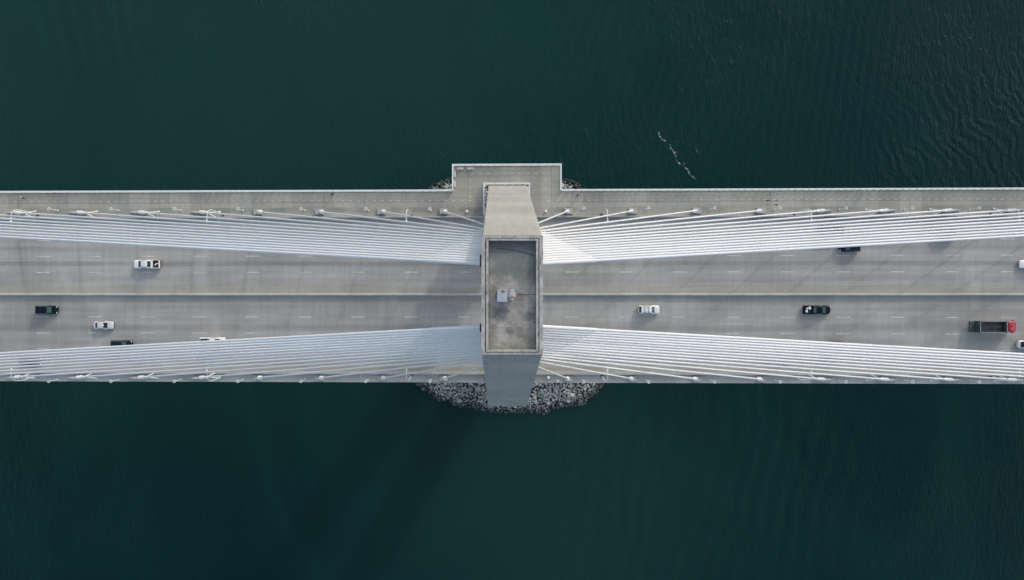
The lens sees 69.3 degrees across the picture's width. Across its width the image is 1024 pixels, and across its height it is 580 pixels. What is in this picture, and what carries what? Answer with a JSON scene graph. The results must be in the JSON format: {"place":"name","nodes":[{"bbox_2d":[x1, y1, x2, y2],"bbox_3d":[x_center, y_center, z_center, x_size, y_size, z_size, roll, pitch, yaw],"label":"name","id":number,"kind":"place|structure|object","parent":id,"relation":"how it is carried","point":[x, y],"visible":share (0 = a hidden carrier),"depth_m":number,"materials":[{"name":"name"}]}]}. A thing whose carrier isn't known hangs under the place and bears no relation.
{"place":"outdoors","nodes":[
{"label":"outdoors","id":0,"kind":"place"},
{"bbox_2d":[418,177,603,414],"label":"rock bed terrain","id":1,"kind":"object","parent":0,"point":[550,399],"visible":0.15,"depth_m":229.85,"materials":[{"name":"grey stone"}]},
{"bbox_2d":[482,185,542,405],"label":"bridge tower","id":2,"kind":"structure","parent":1,"relation":"on","point":[511,355],"depth_m":84.65,"materials":[{"name":"concrete"}]},
{"bbox_2d":[0,325,481,354],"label":"stay cable","id":3,"kind":"object","parent":2,"relation":"attached to","point":[469,327],"visible":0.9,"depth_m":99.78,"materials":[{"name":"white metal"}]},
{"bbox_2d":[0,235,481,265],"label":"stay cable","id":4,"kind":"object","parent":2,"relation":"attached to","point":[462,262],"visible":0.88,"depth_m":99.86,"materials":[{"name":"white metal"}]},
{"bbox_2d":[0,233,481,260],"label":"stay cable","id":5,"kind":"object","parent":2,"relation":"attached to","point":[245,247],"visible":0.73,"depth_m":103.92,"materials":[{"name":"white metal"}]},
{"bbox_2d":[0,329,481,356],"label":"stay cable","id":6,"kind":"object","parent":2,"relation":"attached to","point":[246,342],"visible":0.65,"depth_m":103.78,"materials":[{"name":"white metal"}]},
{"bbox_2d":[0,230,481,258],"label":"stay cable","id":7,"kind":"object","parent":2,"relation":"attached to","point":[258,245],"visible":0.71,"depth_m":106.09,"materials":[{"name":"white metal"}]},
{"bbox_2d":[0,331,481,359],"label":"stay cable","id":8,"kind":"object","parent":2,"relation":"attached to","point":[251,344],"visible":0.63,"depth_m":106.21,"materials":[{"name":"white metal"}]},
{"bbox_2d":[0,334,481,362],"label":"stay cable","id":9,"kind":"object","parent":2,"relation":"attached to","point":[267,346],"visible":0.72,"depth_m":108.49,"materials":[{"name":"white metal"}]},
{"bbox_2d":[0,227,481,256],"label":"stay cable","id":10,"kind":"object","parent":2,"relation":"attached to","point":[261,243],"visible":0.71,"depth_m":108.70,"materials":[{"name":"white metal"}]},
{"bbox_2d":[0,336,481,365],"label":"stay cable","id":11,"kind":"object","parent":2,"relation":"attached to","point":[283,348],"visible":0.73,"depth_m":111.00,"materials":[{"name":"white metal"}]},
{"bbox_2d":[0,224,481,253],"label":"stay cable","id":12,"kind":"object","parent":2,"relation":"attached to","point":[280,241],"visible":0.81,"depth_m":111.14,"materials":[{"name":"white metal"}]},
{"bbox_2d":[0,339,481,368],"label":"stay cable","id":13,"kind":"object","parent":2,"relation":"attached to","point":[303,349],"visible":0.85,"depth_m":113.83,"materials":[{"name":"white metal"}]},
{"bbox_2d":[0,221,481,251],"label":"stay cable","id":14,"kind":"object","parent":2,"relation":"attached to","point":[304,240],"visible":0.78,"depth_m":114.01,"materials":[{"name":"white metal"}]},
{"bbox_2d":[0,218,481,248],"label":"stay cable","id":15,"kind":"object","parent":2,"relation":"attached to","point":[335,239],"visible":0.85,"depth_m":116.84,"materials":[{"name":"white metal"}]},
{"bbox_2d":[0,341,481,371],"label":"stay cable","id":16,"kind":"object","parent":2,"relation":"attached to","point":[339,350],"visible":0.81,"depth_m":116.69,"materials":[{"name":"white metal"}]},
{"bbox_2d":[0,214,481,246],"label":"stay cable","id":17,"kind":"object","parent":2,"relation":"attached to","point":[362,238],"visible":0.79,"depth_m":120.25,"materials":[{"name":"white metal"}]},
{"bbox_2d":[0,343,481,374],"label":"stay cable","id":18,"kind":"object","parent":2,"relation":"attached to","point":[350,352],"visible":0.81,"depth_m":120.08,"materials":[{"name":"white metal"}]},
{"bbox_2d":[5,346,481,378],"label":"stay cable","id":19,"kind":"object","parent":2,"relation":"attached to","point":[327,356],"visible":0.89,"depth_m":124.53,"materials":[{"name":"white metal"}]},
{"bbox_2d":[6,210,481,244],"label":"stay cable","id":20,"kind":"object","parent":2,"relation":"attached to","point":[313,232],"visible":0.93,"depth_m":124.88,"materials":[{"name":"white metal"}]},
{"bbox_2d":[68,348,481,378],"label":"stay cable","id":21,"kind":"object","parent":2,"relation":"attached to","point":[331,359],"visible":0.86,"depth_m":126.49,"materials":[{"name":"white metal"}]},
{"bbox_2d":[69,210,481,241],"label":"stay cable","id":22,"kind":"object","parent":2,"relation":"attached to","point":[341,231],"visible":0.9,"depth_m":126.76,"materials":[{"name":"white metal"}]},
{"bbox_2d":[129,351,481,378],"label":"stay cable","id":23,"kind":"object","parent":2,"relation":"attached to","point":[322,363],"visible":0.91,"depth_m":128.72,"materials":[{"name":"white metal"}]},
{"bbox_2d":[131,210,481,239],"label":"stay cable","id":24,"kind":"object","parent":2,"relation":"attached to","point":[347,228],"visible":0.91,"depth_m":128.57,"materials":[{"name":"white metal"}]},
{"bbox_2d":[191,353,481,378],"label":"stay cable","id":25,"kind":"object","parent":2,"relation":"attached to","point":[367,363],"visible":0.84,"depth_m":130.59,"materials":[{"name":"white metal"}]},
{"bbox_2d":[192,210,481,236],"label":"stay cable","id":26,"kind":"object","parent":2,"relation":"attached to","point":[366,226],"visible":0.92,"depth_m":130.52,"materials":[{"name":"white metal"}]},
{"bbox_2d":[253,209,481,234],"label":"stay cable","id":27,"kind":"object","parent":2,"relation":"attached to","point":[258,212],"visible":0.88,"depth_m":133.47,"materials":[{"name":"white metal"}]},
{"bbox_2d":[253,356,481,380],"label":"stay cable","id":28,"kind":"object","parent":2,"relation":"attached to","point":[257,377],"visible":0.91,"depth_m":133.10,"materials":[{"name":"white metal"}]},
{"bbox_2d":[315,358,482,380],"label":"stay cable","id":29,"kind":"object","parent":2,"relation":"attached to","point":[319,377],"visible":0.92,"depth_m":135.78,"materials":[{"name":"white metal"}]},
{"bbox_2d":[315,209,482,231],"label":"stay cable","id":30,"kind":"object","parent":2,"relation":"attached to","point":[319,211],"visible":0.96,"depth_m":136.57,"materials":[{"name":"white metal"}]},
{"bbox_2d":[377,360,482,380],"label":"stay cable","id":31,"kind":"object","parent":2,"relation":"attached to","point":[381,377],"visible":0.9,"depth_m":140.98,"materials":[{"name":"white metal"}]},
{"bbox_2d":[377,209,482,229],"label":"stay cable","id":32,"kind":"object","parent":2,"relation":"attached to","point":[381,212],"visible":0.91,"depth_m":141.42,"materials":[{"name":"white metal"}]},
{"bbox_2d":[439,366,483,380],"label":"stay cable","id":33,"kind":"object","parent":2,"relation":"attached to","point":[443,377],"visible":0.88,"depth_m":159.15,"materials":[{"name":"white metal"}]},
{"bbox_2d":[439,208,483,224],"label":"stay cable","id":34,"kind":"object","parent":2,"relation":"attached to","point":[443,210],"visible":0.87,"depth_m":160.69,"materials":[{"name":"white metal"}]},
{"bbox_2d":[497,290,506,301],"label":"equipment box","id":35,"kind":"object","parent":2,"relation":"on","point":[501,295],"visible":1,"depth_m":83.58,"materials":[{"name":"grey metal"}]},
{"bbox_2d":[509,289,515,299],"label":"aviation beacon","id":36,"kind":"object","parent":2,"relation":"on","point":[512,293],"visible":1,"depth_m":84.01,"materials":[{"name":"white metal"}]},
{"bbox_2d":[538,208,572,223],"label":"stay cable","id":37,"kind":"object","parent":2,"relation":"attached to","point":[568,210],"visible":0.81,"depth_m":165.36,"materials":[{"name":"white metal"}]},
{"bbox_2d":[538,367,572,381],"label":"stay cable","id":38,"kind":"object","parent":2,"relation":"attached to","point":[568,378],"visible":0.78,"depth_m":166.13,"materials":[{"name":"white metal"}]},
{"bbox_2d":[540,361,636,381],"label":"stay cable","id":39,"kind":"object","parent":2,"relation":"attached to","point":[632,378],"visible":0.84,"depth_m":142.62,"materials":[{"name":"white metal"}]},
{"bbox_2d":[540,208,636,228],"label":"stay cable","id":40,"kind":"object","parent":2,"relation":"attached to","point":[632,211],"visible":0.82,"depth_m":142.67,"materials":[{"name":"white metal"}]},
{"bbox_2d":[540,358,700,381],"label":"stay cable","id":41,"kind":"object","parent":2,"relation":"attached to","point":[696,378],"visible":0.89,"depth_m":136.21,"materials":[{"name":"white metal"}]},
{"bbox_2d":[541,208,700,231],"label":"stay cable","id":42,"kind":"object","parent":2,"relation":"attached to","point":[696,211],"visible":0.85,"depth_m":136.47,"materials":[{"name":"white metal"}]},
{"bbox_2d":[541,208,765,234],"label":"stay cable","id":43,"kind":"object","parent":2,"relation":"attached to","point":[760,210],"visible":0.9,"depth_m":133.39,"materials":[{"name":"white metal"}]},
{"bbox_2d":[541,356,765,381],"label":"stay cable","id":44,"kind":"object","parent":2,"relation":"attached to","point":[760,378],"visible":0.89,"depth_m":132.81,"materials":[{"name":"white metal"}]},
{"bbox_2d":[542,353,832,380],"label":"stay cable","id":45,"kind":"object","parent":2,"relation":"attached to","point":[669,365],"visible":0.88,"depth_m":130.82,"materials":[{"name":"white metal"}]},
{"bbox_2d":[542,209,832,236],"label":"stay cable","id":46,"kind":"object","parent":2,"relation":"attached to","point":[659,225],"visible":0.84,"depth_m":130.63,"materials":[{"name":"white metal"}]},
{"bbox_2d":[543,208,895,238],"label":"stay cable","id":47,"kind":"object","parent":2,"relation":"attached to","point":[690,226],"visible":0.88,"depth_m":128.20,"materials":[{"name":"white metal"}]},
{"bbox_2d":[543,351,896,380],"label":"stay cable","id":48,"kind":"object","parent":2,"relation":"attached to","point":[702,364],"visible":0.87,"depth_m":128.24,"materials":[{"name":"white metal"}]},
{"bbox_2d":[543,208,958,241],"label":"stay cable","id":49,"kind":"object","parent":2,"relation":"attached to","point":[695,229],"visible":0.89,"depth_m":126.16,"materials":[{"name":"white metal"}]},
{"bbox_2d":[543,348,960,381],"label":"stay cable","id":50,"kind":"object","parent":2,"relation":"attached to","point":[694,360],"visible":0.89,"depth_m":125.97,"materials":[{"name":"white metal"}]},
{"bbox_2d":[543,325,1023,355],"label":"stay cable","id":51,"kind":"object","parent":2,"relation":"attached to","point":[571,328],"visible":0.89,"depth_m":98.46,"materials":[{"name":"white metal"}]},
{"bbox_2d":[543,234,1023,265],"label":"stay cable","id":52,"kind":"object","parent":2,"relation":"attached to","point":[560,262],"visible":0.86,"depth_m":98.50,"materials":[{"name":"white metal"}]},
{"bbox_2d":[543,232,1023,260],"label":"stay cable","id":53,"kind":"object","parent":2,"relation":"attached to","point":[783,246],"visible":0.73,"depth_m":102.31,"materials":[{"name":"white metal"}]},
{"bbox_2d":[543,329,1023,357],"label":"stay cable","id":54,"kind":"object","parent":2,"relation":"attached to","point":[785,343],"visible":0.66,"depth_m":102.25,"materials":[{"name":"white metal"}]},
{"bbox_2d":[543,229,1023,258],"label":"stay cable","id":55,"kind":"object","parent":2,"relation":"attached to","point":[772,244],"visible":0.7,"depth_m":104.53,"materials":[{"name":"white metal"}]},
{"bbox_2d":[543,331,1023,360],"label":"stay cable","id":56,"kind":"object","parent":2,"relation":"attached to","point":[776,345],"visible":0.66,"depth_m":104.46,"materials":[{"name":"white metal"}]},
{"bbox_2d":[543,334,1023,363],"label":"stay cable","id":57,"kind":"object","parent":2,"relation":"attached to","point":[763,347],"visible":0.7,"depth_m":106.92,"materials":[{"name":"white metal"}]},
{"bbox_2d":[543,226,1023,256],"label":"stay cable","id":58,"kind":"object","parent":2,"relation":"attached to","point":[768,242],"visible":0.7,"depth_m":107.12,"materials":[{"name":"white metal"}]},
{"bbox_2d":[543,222,1023,253],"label":"stay cable","id":59,"kind":"object","parent":2,"relation":"attached to","point":[752,240],"visible":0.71,"depth_m":109.65,"materials":[{"name":"white metal"}]},
{"bbox_2d":[543,336,1023,366],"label":"stay cable","id":60,"kind":"object","parent":2,"relation":"attached to","point":[750,349],"visible":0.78,"depth_m":109.43,"materials":[{"name":"white metal"}]},
{"bbox_2d":[543,339,1023,370],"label":"stay cable","id":61,"kind":"object","parent":2,"relation":"attached to","point":[739,351],"visible":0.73,"depth_m":112.47,"materials":[{"name":"white metal"}]},
{"bbox_2d":[543,219,1023,251],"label":"stay cable","id":62,"kind":"object","parent":2,"relation":"attached to","point":[735,238],"visible":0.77,"depth_m":112.52,"materials":[{"name":"white metal"}]},
{"bbox_2d":[543,216,1023,248],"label":"stay cable","id":63,"kind":"object","parent":2,"relation":"attached to","point":[693,238],"visible":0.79,"depth_m":115.37,"materials":[{"name":"white metal"}]},
{"bbox_2d":[543,341,1023,373],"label":"stay cable","id":64,"kind":"object","parent":2,"relation":"attached to","point":[697,351],"visible":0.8,"depth_m":115.52,"materials":[{"name":"white metal"}]},
{"bbox_2d":[543,346,1023,381],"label":"stay cable","id":65,"kind":"object","parent":2,"relation":"attached to","point":[685,356],"visible":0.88,"depth_m":123.71,"materials":[{"name":"white metal"}]},
{"bbox_2d":[543,344,1023,376],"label":"stay cable","id":66,"kind":"object","parent":2,"relation":"attached to","point":[678,353],"visible":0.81,"depth_m":118.92,"materials":[{"name":"white metal"}]},
{"bbox_2d":[543,212,1023,246],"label":"stay cable","id":67,"kind":"object","parent":2,"relation":"attached to","point":[672,237],"visible":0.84,"depth_m":119.04,"materials":[{"name":"white metal"}]},
{"bbox_2d":[543,208,1023,243],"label":"stay cable","id":68,"kind":"object","parent":2,"relation":"attached to","point":[700,232],"visible":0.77,"depth_m":123.94,"materials":[{"name":"white metal"}]},
{"bbox_2d":[0,0,1023,579],"bbox_3d":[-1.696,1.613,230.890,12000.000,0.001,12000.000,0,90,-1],"label":"river","id":69,"kind":"structure","parent":0,"point":[256,480],"depth_m":230.91,"materials":[{"name":"liquid"}]},
{"bbox_2d":[0,217,1023,372],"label":"road","id":70,"kind":"structure","parent":0,"point":[962,266],"depth_m":168.74,"materials":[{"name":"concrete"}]},
{"bbox_2d":[19,358,40,364],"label":"sedan","id":71,"kind":"object","parent":70,"relation":"on","point":[31,361],"visible":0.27,"depth_m":170.31,"materials":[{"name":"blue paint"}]},
{"bbox_2d":[35,305,58,314],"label":"pickup truck","id":72,"kind":"object","parent":70,"relation":"on","point":[50,309],"visible":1,"depth_m":169.78,"materials":[{"name":"black paint"}]},
{"bbox_2d":[93,321,113,329],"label":"sedan","id":73,"kind":"object","parent":70,"relation":"on","point":[106,325],"visible":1,"depth_m":170.03,"materials":[{"name":"silver metal"}]},
{"bbox_2d":[110,340,132,348],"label":"sport utility car","id":74,"kind":"object","parent":70,"relation":"on","point":[119,342],"visible":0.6,"depth_m":169.50,"materials":[{"name":"grey paint"}]},
{"bbox_2d":[134,259,160,268],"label":"pickup truck","id":75,"kind":"object","parent":70,"relation":"on","point":[139,264],"visible":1,"depth_m":169.56,"materials":[{"name":"white paint"}]},
{"bbox_2d":[199,337,226,340],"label":"utility pickup","id":76,"kind":"object","parent":70,"relation":"on","point":[211,338],"visible":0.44,"depth_m":169.18,"materials":[{"name":"white paint"}]},
{"bbox_2d":[0,293,1023,295],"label":"median barrier","id":77,"kind":"object","parent":70,"relation":"on","point":[480,294],"visible":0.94,"depth_m":168.40,"materials":[{"name":"concrete"}]},
{"bbox_2d":[638,305,658,314],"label":"sport utility car","id":78,"kind":"object","parent":70,"relation":"on","point":[648,309],"visible":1,"depth_m":166.73,"materials":[{"name":"white paint"}]},
{"bbox_2d":[802,305,830,314],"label":"pickup truck","id":79,"kind":"object","parent":70,"relation":"on","point":[824,309],"visible":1,"depth_m":166.05,"materials":[{"name":"black paint"}]},
{"bbox_2d":[817,225,843,234],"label":"delivery van","id":80,"kind":"object","parent":70,"relation":"on","point":[830,228],"visible":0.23,"depth_m":165.34,"materials":[{"name":"white paint"}]},
{"bbox_2d":[838,246,860,251],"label":"sport utility car","id":81,"kind":"object","parent":70,"relation":"on","point":[850,249],"visible":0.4,"depth_m":165.78,"materials":[{"name":"blue paint"}]},
{"bbox_2d":[932,229,956,236],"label":"sport utility car","id":82,"kind":"object","parent":70,"relation":"on","point":[946,229],"visible":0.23,"depth_m":165.51,"materials":[{"name":"grey paint"}]},
{"bbox_2d":[969,320,1015,332],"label":"dump truck","id":83,"kind":"object","parent":70,"relation":"on","point":[995,326],"visible":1,"depth_m":164.69,"materials":[{"name":"red paint"}]},
{"bbox_2d":[1016,340,1023,348],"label":"sedan","id":84,"kind":"object","parent":70,"relation":"on","point":[1020,344],"visible":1,"depth_m":165.24,"materials":[{"name":"silver metal"}]},
{"bbox_2d":[1018,260,1023,267],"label":"sedan","id":85,"kind":"object","parent":70,"relation":"on","point":[1020,263],"visible":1,"depth_m":165.45,"materials":[{"name":"white paint"}]},
{"bbox_2d":[0,166,1023,216],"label":"walkway","id":86,"kind":"structure","parent":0,"point":[549,196],"depth_m":168.97,"materials":[{"name":"concrete"}]},
{"bbox_2d":[0,189,451,192],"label":"walkway railing","id":87,"kind":"object","parent":86,"relation":"on","point":[441,190],"visible":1,"depth_m":169.77,"materials":[{"name":"white metal"}]},
{"bbox_2d":[483,183,529,214],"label":"opening railing","id":88,"kind":"object","parent":86,"relation":"on","point":[484,184],"visible":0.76,"depth_m":167.84,"materials":[{"name":"white metal"}]},
{"bbox_2d":[452,163,561,190],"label":"overlook railing","id":89,"kind":"object","parent":86,"relation":"on","point":[552,164],"visible":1,"depth_m":168.13,"materials":[{"name":"white metal"}]},
{"bbox_2d":[561,188,1023,190],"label":"walkway railing","id":90,"kind":"object","parent":86,"relation":"on","point":[747,189],"visible":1,"depth_m":166.74,"materials":[{"name":"white metal"}]},
{"bbox_2d":[0,373,1023,383],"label":"ledge path","id":91,"kind":"structure","parent":0,"point":[540,378],"depth_m":168.57,"materials":[{"name":"concrete"}]},
{"bbox_2d":[143,370,998,372],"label":"bridge deck","id":92,"kind":"structure","parent":0,"point":[578,371],"depth_m":168.54,"materials":[{"name":"concrete"}]},
{"bbox_2d":[0,370,1023,375],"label":"concrete parapet","id":93,"kind":"structure","parent":92,"relation":"on","point":[538,372],"depth_m":168.01,"materials":[{"name":"grey concrete"}]},
{"bbox_2d":[0,215,1023,218],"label":"concrete barrier","id":94,"kind":"object","parent":92,"relation":"on","point":[675,216],"visible":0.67,"depth_m":168.50,"materials":[{"name":"grey concrete"}]}
]}

